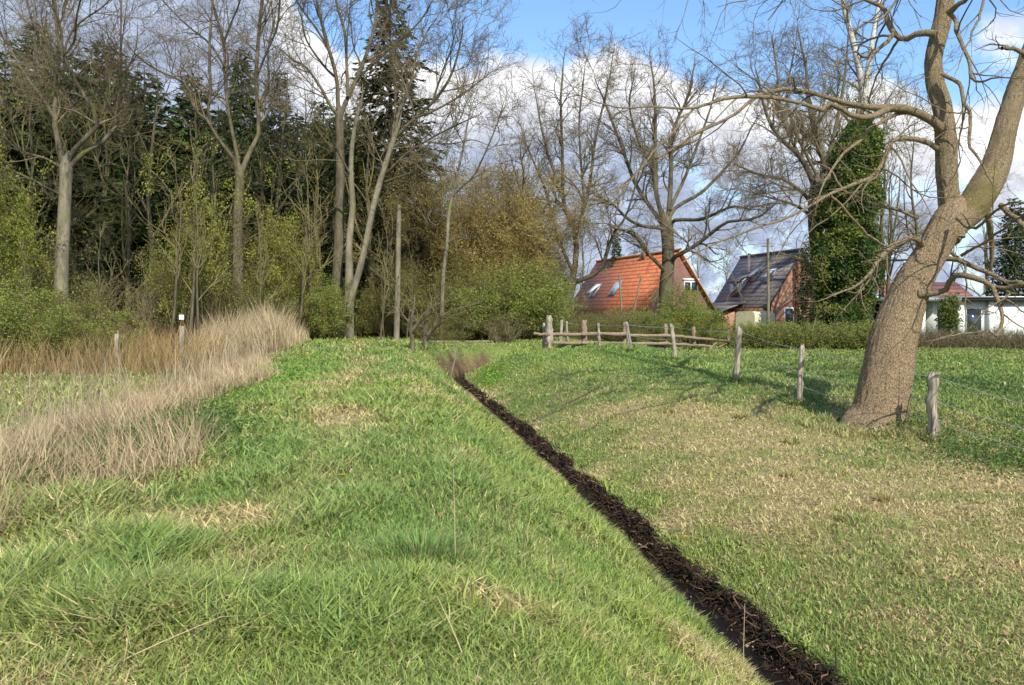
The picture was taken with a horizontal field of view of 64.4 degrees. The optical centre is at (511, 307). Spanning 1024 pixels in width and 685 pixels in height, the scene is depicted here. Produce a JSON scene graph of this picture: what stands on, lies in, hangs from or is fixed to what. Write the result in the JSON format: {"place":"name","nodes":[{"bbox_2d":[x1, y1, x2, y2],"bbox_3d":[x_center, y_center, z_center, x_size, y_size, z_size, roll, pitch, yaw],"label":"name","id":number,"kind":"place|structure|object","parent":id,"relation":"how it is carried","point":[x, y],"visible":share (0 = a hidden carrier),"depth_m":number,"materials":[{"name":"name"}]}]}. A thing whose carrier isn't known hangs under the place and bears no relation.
{"place":"outdoors","nodes":[
{"label":"outdoors","id":0,"kind":"place"},
{"bbox_2d":[0,317,1023,684],"bbox_3d":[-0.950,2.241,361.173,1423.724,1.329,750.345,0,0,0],"label":"ground","id":1,"kind":"structure","parent":0,"point":[442,361],"depth_m":10.50,"materials":[{"name":"plant"}]},
{"bbox_2d":[0,165,58,299],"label":"yellow leaved sapling","id":2,"kind":"object","parent":1,"relation":"on","point":[29,237],"visible":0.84,"depth_m":36.40,"materials":[{"name":"green plant"}]},
{"bbox_2d":[0,89,67,305],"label":"yellow leaved sapling","id":3,"kind":"object","parent":1,"relation":"on","point":[13,263],"visible":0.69,"depth_m":37.55,"materials":[{"name":"green plant"}]},
{"bbox_2d":[0,285,80,368],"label":"green bush","id":4,"kind":"object","parent":1,"relation":"on","point":[9,324],"visible":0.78,"depth_m":29.60,"materials":[{"name":"green plant"}]},
{"bbox_2d":[0,270,81,361],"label":"green bush","id":5,"kind":"object","parent":1,"relation":"on","point":[19,294],"visible":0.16,"depth_m":32.31,"materials":[{"name":"green plant"}]},
{"bbox_2d":[0,20,84,281],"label":"spruce","id":6,"kind":"object","parent":1,"relation":"on","point":[31,52],"visible":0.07,"depth_m":54.38,"materials":[{"name":"green plant"}]},
{"bbox_2d":[0,225,88,313],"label":"twiggy bush","id":7,"kind":"object","parent":1,"relation":"on","point":[42,267],"visible":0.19,"depth_m":40.36,"materials":[{"name":"green plant"}]},
{"bbox_2d":[0,49,103,271],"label":"bare tree","id":8,"kind":"object","parent":1,"relation":"on","point":[51,152],"visible":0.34,"depth_m":48.14,"materials":[{"name":"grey plant"}]},
{"bbox_2d":[0,49,107,304],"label":"spruce","id":9,"kind":"object","parent":1,"relation":"on","point":[12,151],"visible":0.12,"depth_m":51.66,"materials":[{"name":"green plant"}]},
{"bbox_2d":[1,167,112,334],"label":"spruce","id":10,"kind":"object","parent":1,"relation":"on","point":[52,219],"visible":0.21,"depth_m":47.61,"materials":[{"name":"green plant"}]},
{"bbox_2d":[0,276,121,362],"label":"twiggy bush","id":11,"kind":"object","parent":1,"relation":"on","point":[71,304],"visible":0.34,"depth_m":31.91,"materials":[{"name":"green plant"}]},
{"bbox_2d":[0,12,141,271],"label":"bare tree","id":12,"kind":"object","parent":1,"relation":"on","point":[32,161],"visible":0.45,"depth_m":47.21,"materials":[{"name":"brown plant"}]},
{"bbox_2d":[21,225,123,325],"bbox_3d":[-23.927,-0.770,43.976,5.912,7.562,5.653,0,0,-25],"label":"brown bush","id":13,"kind":"object","parent":1,"relation":"on","point":[80,256],"visible":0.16,"depth_m":43.55,"materials":[{"name":"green plant"}]},
{"bbox_2d":[0,47,146,324],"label":"spruce","id":14,"kind":"object","parent":1,"relation":"on","point":[75,174],"visible":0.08,"depth_m":53.28,"materials":[{"name":"green plant"}]},
{"bbox_2d":[7,296,154,363],"bbox_3d":[-16.521,1.113,31.147,3.819,3.138,5.336,0,0,39],"label":"green bush","id":15,"kind":"object","parent":1,"relation":"on","point":[125,317],"visible":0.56,"depth_m":30.83,"materials":[{"name":"green plant"}]},
{"bbox_2d":[0,0,214,304],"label":"forked tree","id":16,"kind":"object","parent":1,"relation":"on","point":[69,160],"visible":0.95,"depth_m":38.79,"materials":[{"name":"brown plant"}]},
{"bbox_2d":[53,20,171,291],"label":"bare tree","id":17,"kind":"object","parent":1,"relation":"on","point":[106,157],"visible":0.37,"depth_m":50.09,"materials":[{"name":"grey plant"}]},
{"bbox_2d":[66,41,171,309],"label":"spruce","id":18,"kind":"object","parent":1,"relation":"on","point":[101,157],"visible":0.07,"depth_m":55.96,"materials":[{"name":"green plant"}]},
{"bbox_2d":[69,148,186,333],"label":"spruce","id":19,"kind":"object","parent":1,"relation":"on","point":[140,242],"visible":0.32,"depth_m":49.26,"materials":[{"name":"green plant"}]},
{"bbox_2d":[44,16,231,327],"bbox_3d":[-21.788,-7.838,46.955,6.786,20.320,11.641,0,0,31],"label":"bare tree","id":20,"kind":"object","parent":1,"relation":"on","point":[147,206],"visible":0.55,"depth_m":47.85,"materials":[{"name":"grey plant"}]},
{"bbox_2d":[76,66,204,324],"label":"spruce","id":21,"kind":"object","parent":1,"relation":"on","point":[152,101],"visible":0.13,"depth_m":57.32,"materials":[{"name":"green plant"}]},
{"bbox_2d":[67,70,216,332],"bbox_3d":[-21.309,-5.654,46.107,7.947,15.999,6.135,0,0,35],"label":"bare tree","id":22,"kind":"object","parent":1,"relation":"on","point":[125,258],"visible":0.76,"depth_m":46.50,"materials":[{"name":"brown plant"}]},
{"bbox_2d":[92,275,203,345],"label":"brown bush","id":23,"kind":"object","parent":1,"relation":"on","point":[150,322],"visible":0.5,"depth_m":40.75,"materials":[{"name":"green plant"}]},
{"bbox_2d":[116,138,197,348],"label":"young tree","id":24,"kind":"object","parent":1,"relation":"on","point":[177,255],"visible":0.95,"depth_m":37.03,"materials":[{"name":"grey plant"}]},
{"bbox_2d":[0,295,316,542],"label":"dry reeds","id":25,"kind":"object","parent":1,"relation":"on","point":[231,350],"visible":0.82,"depth_m":15.84,"materials":[{"name":"plant"}]},
{"bbox_2d":[104,38,241,313],"bbox_3d":[-18.644,-6.772,44.914,7.200,18.310,5.305,0,0,-20],"label":"bare tree","id":26,"kind":"object","parent":1,"relation":"on","point":[135,156],"visible":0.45,"depth_m":45.49,"materials":[{"name":"brown plant"}]},
{"bbox_2d":[116,242,231,336],"bbox_3d":[-17.911,-0.610,43.478,5.798,6.276,5.186,0,0,5],"label":"twiggy bush","id":27,"kind":"object","parent":1,"relation":"on","point":[155,271],"visible":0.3,"depth_m":43.14,"materials":[{"name":"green plant"}]},
{"bbox_2d":[144,129,210,343],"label":"young tree","id":28,"kind":"object","parent":1,"relation":"on","point":[193,238],"visible":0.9,"depth_m":37.75,"materials":[{"name":"grey plant"}]},
{"bbox_2d":[139,180,220,339],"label":"yellow leaved sapling","id":29,"kind":"object","parent":1,"relation":"on","point":[181,300],"visible":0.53,"depth_m":39.05,"materials":[{"name":"green plant"}]},
{"bbox_2d":[141,178,225,320],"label":"spruce","id":30,"kind":"object","parent":1,"relation":"on","point":[176,210],"visible":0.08,"depth_m":49.75,"materials":[{"name":"green plant"}]},
{"bbox_2d":[153,70,228,284],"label":"spruce","id":31,"kind":"object","parent":1,"relation":"on","point":[190,114],"visible":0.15,"depth_m":59.46,"materials":[{"name":"green plant"}]},
{"bbox_2d":[60,0,327,323],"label":"slender tree","id":32,"kind":"object","parent":1,"relation":"on","point":[237,235],"visible":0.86,"depth_m":41.77,"materials":[{"name":"brown plant"}]},
{"bbox_2d":[135,122,261,335],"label":"yellow leaved sapling","id":33,"kind":"object","parent":1,"relation":"on","point":[213,242],"visible":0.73,"depth_m":39.36,"materials":[{"name":"green plant"}]},
{"bbox_2d":[154,272,254,336],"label":"brown bush","id":34,"kind":"object","parent":1,"relation":"on","point":[200,311],"visible":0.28,"depth_m":41.58,"materials":[{"name":"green plant"}]},
{"bbox_2d":[187,154,245,335],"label":"young tree","id":35,"kind":"object","parent":1,"relation":"on","point":[198,245],"visible":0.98,"depth_m":35.72,"materials":[{"name":"grey plant"}]},
{"bbox_2d":[181,150,264,324],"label":"spruce","id":36,"kind":"object","parent":1,"relation":"on","point":[221,176],"visible":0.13,"depth_m":55.34,"materials":[{"name":"green plant"}]},
{"bbox_2d":[158,71,300,332],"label":"bare tree","id":37,"kind":"object","parent":1,"relation":"on","point":[212,166],"visible":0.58,"depth_m":44.91,"materials":[{"name":"brown plant"}]},
{"bbox_2d":[206,46,274,298],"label":"spruce","id":38,"kind":"object","parent":1,"relation":"on","point":[239,124],"visible":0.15,"depth_m":59.53,"materials":[{"name":"green plant"}]},
{"bbox_2d":[198,245,298,325],"bbox_3d":[-14.297,-0.486,45.377,5.186,6.105,5.798,0,0,0],"label":"twiggy bush","id":39,"kind":"object","parent":1,"relation":"on","point":[245,271],"visible":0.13,"depth_m":44.23,"materials":[{"name":"green plant"}]},
{"bbox_2d":[216,277,324,330],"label":"twiggy bush","id":40,"kind":"object","parent":1,"relation":"on","point":[272,299],"visible":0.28,"depth_m":40.13,"materials":[{"name":"green plant"}]},
{"bbox_2d":[209,28,331,277],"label":"bare tree","id":41,"kind":"object","parent":1,"relation":"on","point":[278,199],"visible":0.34,"depth_m":50.21,"materials":[{"name":"brown plant"}]},
{"bbox_2d":[204,149,344,323],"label":"yellow leaved sapling","id":42,"kind":"object","parent":1,"relation":"on","point":[272,267],"visible":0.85,"depth_m":40.19,"materials":[{"name":"green plant"}]},
{"bbox_2d":[248,69,303,276],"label":"spruce","id":43,"kind":"object","parent":1,"relation":"on","point":[287,129],"visible":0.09,"depth_m":59.73,"materials":[{"name":"green plant"}]},
{"bbox_2d":[224,158,327,335],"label":"spruce","id":44,"kind":"object","parent":1,"relation":"on","point":[268,190],"visible":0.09,"depth_m":51.49,"materials":[{"name":"green plant"}]},
{"bbox_2d":[208,61,349,287],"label":"bare tree","id":45,"kind":"object","parent":1,"relation":"on","point":[261,180],"visible":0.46,"depth_m":47.72,"materials":[{"name":"brown plant"}]},
{"bbox_2d":[202,43,367,240],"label":"bare tree","id":46,"kind":"object","parent":1,"relation":"on","point":[300,160],"visible":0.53,"depth_m":48.45,"materials":[{"name":"brown plant"}]},
{"bbox_2d":[243,221,332,307],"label":"twiggy bush","id":47,"kind":"object","parent":1,"relation":"on","point":[299,260],"visible":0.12,"depth_m":46.77,"materials":[{"name":"green plant"}]},
{"bbox_2d":[241,270,343,339],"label":"twiggy bush","id":48,"kind":"object","parent":1,"relation":"on","point":[304,311],"visible":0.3,"depth_m":41.08,"materials":[{"name":"green plant"}]},
{"bbox_2d":[239,90,361,335],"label":"bare tree","id":49,"kind":"object","parent":1,"relation":"on","point":[318,266],"visible":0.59,"depth_m":45.89,"materials":[{"name":"brown plant"}]},
{"bbox_2d":[244,208,359,335],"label":"yellow leaved sapling","id":50,"kind":"object","parent":1,"relation":"on","point":[300,284],"visible":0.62,"depth_m":40.99,"materials":[{"name":"green plant"}]},
{"bbox_2d":[274,98,365,334],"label":"spruce","id":51,"kind":"object","parent":1,"relation":"on","point":[328,157],"visible":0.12,"depth_m":56.38,"materials":[{"name":"green plant"}]},
{"bbox_2d":[294,144,353,339],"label":"young tree","id":52,"kind":"object","parent":1,"relation":"on","point":[310,236],"visible":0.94,"depth_m":40.65,"materials":[{"name":"brown plant"}]},
{"bbox_2d":[269,71,385,334],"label":"bare tree","id":53,"kind":"object","parent":1,"relation":"on","point":[347,107],"visible":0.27,"depth_m":48.64,"materials":[{"name":"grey plant"}]},
{"bbox_2d":[298,275,360,339],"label":"green bush","id":54,"kind":"object","parent":1,"relation":"on","point":[334,306],"visible":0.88,"depth_m":40.26,"materials":[{"name":"green plant"}]},
{"bbox_2d":[184,0,479,338],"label":"broad tree","id":55,"kind":"object","parent":1,"relation":"on","point":[337,267],"visible":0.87,"depth_m":42.81,"materials":[{"name":"brown plant"}]},
{"bbox_2d":[280,36,418,336],"bbox_3d":[-9.274,-6.788,46.214,8.495,17.102,6.558,0,0,-43],"label":"bare tree","id":56,"kind":"object","parent":1,"relation":"on","point":[370,264],"visible":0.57,"depth_m":46.81,"materials":[{"name":"brown plant"}]},
{"bbox_2d":[182,345,521,400],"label":"nettles","id":57,"kind":"object","parent":1,"relation":"on","point":[397,383],"visible":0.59,"depth_m":19.32,"materials":[{"name":"green plant"}]},
{"bbox_2d":[309,145,408,335],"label":"spruce","id":58,"kind":"object","parent":1,"relation":"on","point":[347,206],"visible":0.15,"depth_m":49.29,"materials":[{"name":"green plant"}]},
{"bbox_2d":[333,157,422,336],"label":"bare tree","id":59,"kind":"object","parent":1,"relation":"on","point":[390,243],"visible":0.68,"depth_m":43.96,"materials":[{"name":"grey plant"}]},
{"bbox_2d":[247,0,529,338],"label":"leaning tree","id":60,"kind":"object","parent":1,"relation":"on","point":[395,133],"visible":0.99,"depth_m":40.25,"materials":[{"name":"brown plant"}]},
{"bbox_2d":[313,0,467,300],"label":"spruce","id":61,"kind":"object","parent":1,"relation":"on","point":[378,120],"visible":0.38,"depth_m":49.09,"materials":[{"name":"green plant"}]},
{"bbox_2d":[389,204,400,340],"bbox_3d":[-5.734,-1.740,39.904,0.343,6.712,0.578,0,0,41],"label":"snag","id":62,"kind":"object","parent":1,"relation":"on","point":[396,336],"visible":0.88,"depth_m":39.90,"materials":[{"name":"grey plant"}]},
{"bbox_2d":[355,272,437,336],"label":"twiggy bush","id":63,"kind":"object","parent":1,"relation":"on","point":[389,331],"visible":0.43,"depth_m":43.28,"materials":[{"name":"green plant"}]},
{"bbox_2d":[356,520,486,569],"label":"grass tuft","id":64,"kind":"object","parent":1,"relation":"on","point":[414,538],"visible":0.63,"depth_m":5.38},
{"bbox_2d":[362,253,484,338],"bbox_3d":[-4.646,-0.538,42.331,6.281,4.898,5.618,0,0,37],"label":"twiggy bush","id":65,"kind":"object","parent":1,"relation":"on","point":[418,299],"visible":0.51,"depth_m":42.28,"materials":[{"name":"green plant"}]},
{"bbox_2d":[401,310,473,343],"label":"twiggy bush","id":66,"kind":"object","parent":1,"relation":"on","point":[437,334],"visible":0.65,"depth_m":39.33,"materials":[{"name":"brown plant"}]},
{"bbox_2d":[389,272,497,347],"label":"gnarled tree","id":67,"kind":"object","parent":1,"relation":"on","point":[425,336],"visible":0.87,"depth_m":32.80,"materials":[{"name":"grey plant"}]},
{"bbox_2d":[368,52,539,338],"bbox_3d":[-3.025,-5.503,40.548,10.752,14.235,3.933,0,0,38],"label":"thin tree","id":68,"kind":"object","parent":1,"relation":"on","point":[447,219],"visible":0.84,"depth_m":39.91,"materials":[{"name":"brown plant"}]},
{"bbox_2d":[414,267,513,339],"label":"twiggy bush","id":69,"kind":"object","parent":1,"relation":"on","point":[447,293],"visible":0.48,"depth_m":41.05,"materials":[{"name":"green plant"}]},
{"bbox_2d":[322,124,623,336],"bbox_3d":[-2.152,-4.669,49.432,17.645,13.102,15.049,0,0,-18],"label":"willow","id":70,"kind":"object","parent":1,"relation":"on","point":[517,246],"visible":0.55,"depth_m":47.86,"materials":[{"name":"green plant"}]},
{"bbox_2d":[435,250,535,337],"bbox_3d":[-1.265,-0.791,46.523,6.764,5.521,6.050,0,0,-11],"label":"twiggy bush","id":71,"kind":"object","parent":1,"relation":"on","point":[479,270],"visible":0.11,"depth_m":46.08,"materials":[{"name":"green plant"}]},
{"bbox_2d":[437,260,551,340],"bbox_3d":[-1.595,-0.341,43.104,7.478,4.539,7.028,0,0,-35],"label":"green bush","id":72,"kind":"object","parent":1,"relation":"on","point":[488,317],"visible":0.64,"depth_m":41.60,"materials":[{"name":"green plant"}]},
{"bbox_2d":[467,312,536,341],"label":"brown bush","id":73,"kind":"object","parent":1,"relation":"on","point":[506,331],"visible":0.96,"depth_m":39.87,"materials":[{"name":"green plant"}]},
{"bbox_2d":[0,335,1023,684],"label":"grass","id":74,"kind":"structure","parent":1,"relation":"on","point":[72,605],"depth_m":6.66,"materials":[{"name":"plant"}]},
{"bbox_2d":[0,384,1023,502],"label":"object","id":75,"kind":"object","parent":1,"relation":"on","point":[226,418],"visible":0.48,"depth_m":11.83,"materials":[{"name":"green plant"}]},
{"bbox_2d":[460,252,580,339],"bbox_3d":[-0.002,-0.632,43.927,7.497,5.129,7.976,0,0,4],"label":"green bush","id":76,"kind":"object","parent":1,"relation":"on","point":[547,298],"visible":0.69,"depth_m":42.50,"materials":[{"name":"green plant"}]},
{"bbox_2d":[114,347,956,574],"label":"tussock grass","id":77,"kind":"structure","parent":1,"relation":"on","point":[830,423],"depth_m":14.27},
{"bbox_2d":[454,10,682,336],"bbox_3d":[3.138,-8.032,50.241,13.401,21.169,10.234,0,0,0],"label":"spreading tree","id":78,"kind":"object","parent":1,"relation":"on","point":[544,145],"visible":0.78,"depth_m":49.57,"materials":[{"name":"brown plant"}]},
{"bbox_2d":[534,315,731,349],"bbox_3d":[7.293,1.641,40.669,1.753,2.719,16.823,0,0,44],"label":"rail fence","id":79,"kind":"object","parent":1,"relation":"on","point":[547,334],"visible":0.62,"depth_m":37.34,"materials":[{"name":"brown wood"}]},
{"bbox_2d":[574,248,714,329],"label":"red roofed house","id":80,"kind":"structure","parent":1,"relation":"on","point":[606,290],"depth_m":77.37,"materials":[{"name":"tile"}]},
{"bbox_2d":[462,380,836,684],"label":"peat clods","id":81,"kind":"object","parent":1,"relation":"on","point":[765,663],"visible":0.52,"depth_m":8.40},
{"bbox_2d":[619,309,691,347],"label":"green bush","id":82,"kind":"object","parent":1,"relation":"on","point":[674,324],"visible":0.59,"depth_m":44.52,"materials":[{"name":"green plant"}]},
{"bbox_2d":[448,376,880,684],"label":"ditch grass","id":83,"kind":"structure","parent":1,"relation":"on","point":[660,583],"depth_m":8.35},
{"bbox_2d":[458,379,884,684],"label":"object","id":84,"kind":"object","parent":1,"relation":"on","point":[645,544],"visible":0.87,"depth_m":8.52,"materials":[{"name":"soil"}]},
{"bbox_2d":[634,285,715,345],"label":"green bush","id":85,"kind":"object","parent":1,"relation":"on","point":[686,320],"visible":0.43,"depth_m":45.94,"materials":[{"name":"green plant"}]},
{"bbox_2d":[645,280,738,343],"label":"green bush","id":86,"kind":"object","parent":1,"relation":"on","point":[703,312],"visible":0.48,"depth_m":46.12,"materials":[{"name":"green plant"}]},
{"bbox_2d":[562,19,828,319],"bbox_3d":[10.270,-8.223,49.837,15.337,21.665,12.785,0,0,0],"label":"fan tree","id":87,"kind":"object","parent":1,"relation":"on","point":[666,222],"visible":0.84,"depth_m":50.59,"materials":[{"name":"brown plant"}]},
{"bbox_2d":[374,368,1023,684],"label":"fallen leaves","id":88,"kind":"object","parent":1,"relation":"on","point":[871,600],"visible":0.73,"depth_m":7.77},
{"bbox_2d":[490,0,1023,430],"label":"oak","id":89,"kind":"object","parent":1,"relation":"on","point":[884,383],"visible":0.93,"depth_m":14.95,"materials":[{"name":"brown plant"}]},
{"bbox_2d":[713,248,814,332],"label":"grey roofed house","id":90,"kind":"structure","parent":1,"relation":"on","point":[753,289],"depth_m":72.52,"materials":[{"name":"tile"}]},
{"bbox_2d":[559,319,1023,448],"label":"barbed wire fence","id":91,"kind":"object","parent":1,"relation":"on","point":[933,383],"visible":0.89,"depth_m":17.36,"materials":[{"name":"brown wood"}]},
{"bbox_2d":[718,318,873,350],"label":"green hedge","id":92,"kind":"object","parent":1,"relation":"on","point":[848,337],"visible":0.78,"depth_m":43.84,"materials":[{"name":"green plant"}]},
{"bbox_2d":[792,241,824,329],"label":"spruce","id":93,"kind":"object","parent":1,"relation":"on","point":[808,291],"visible":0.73,"depth_m":45.91,"materials":[{"name":"green plant"}]},
{"bbox_2d":[691,0,960,302],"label":"dark limbed tree","id":94,"kind":"object","parent":1,"relation":"on","point":[815,133],"visible":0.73,"depth_m":51.50,"materials":[{"name":"brown plant"}]},
{"bbox_2d":[776,51,904,259],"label":"bare tree","id":95,"kind":"object","parent":1,"relation":"on","point":[848,95],"visible":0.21,"depth_m":58.01,"materials":[{"name":"brown plant"}]},
{"bbox_2d":[802,94,889,328],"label":"ivy tree","id":96,"kind":"object","parent":1,"relation":"on","point":[838,240],"visible":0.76,"depth_m":47.16,"materials":[{"name":"green plant"}]},
{"bbox_2d":[817,0,896,323],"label":"birch","id":97,"kind":"object","parent":1,"relation":"on","point":[874,26],"visible":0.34,"depth_m":61.86,"materials":[{"name":"white plant"}]},
{"bbox_2d":[843,63,946,301],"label":"bare tree","id":98,"kind":"object","parent":1,"relation":"on","point":[885,183],"visible":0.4,"depth_m":60.88,"materials":[{"name":"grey plant"}]},
{"bbox_2d":[873,68,931,249],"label":"bare tree","id":99,"kind":"object","parent":1,"relation":"on","point":[915,227],"visible":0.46,"depth_m":57.96,"materials":[{"name":"grey plant"}]},
{"bbox_2d":[879,115,964,295],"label":"bare tree","id":100,"kind":"object","parent":1,"relation":"on","point":[887,280],"visible":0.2,"depth_m":61.32,"materials":[{"name":"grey plant"}]},
{"bbox_2d":[933,291,966,333],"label":"evergreen shrub","id":101,"kind":"object","parent":1,"relation":"on","point":[949,320],"visible":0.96,"depth_m":49.81,"materials":[{"name":"green plant"}]},
{"bbox_2d":[918,323,1023,348],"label":"brown hedge","id":102,"kind":"object","parent":1,"relation":"on","point":[970,342],"visible":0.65,"depth_m":43.95,"materials":[{"name":"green plant"}]},
{"bbox_2d":[920,296,1023,338],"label":"bungalow","id":103,"kind":"object","parent":1,"relation":"on","point":[981,302],"visible":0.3,"depth_m":58.25,"materials":[{"name":"white plaster"},{"name":"zinc"},{"name":"glass"}]},
{"bbox_2d":[981,197,1023,295],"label":"spruce","id":104,"kind":"object","parent":1,"relation":"on","point":[1012,272],"visible":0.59,"depth_m":73.78,"materials":[{"name":"green plant"}]},
{"bbox_2d":[0,0,1023,302],"label":"sky","id":105,"kind":"structure","parent":0,"point":[536,16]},
{"bbox_2d":[655,574,790,684],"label":"water","id":106,"kind":"structure","parent":0,"point":[749,653],"depth_m":7.18,"materials":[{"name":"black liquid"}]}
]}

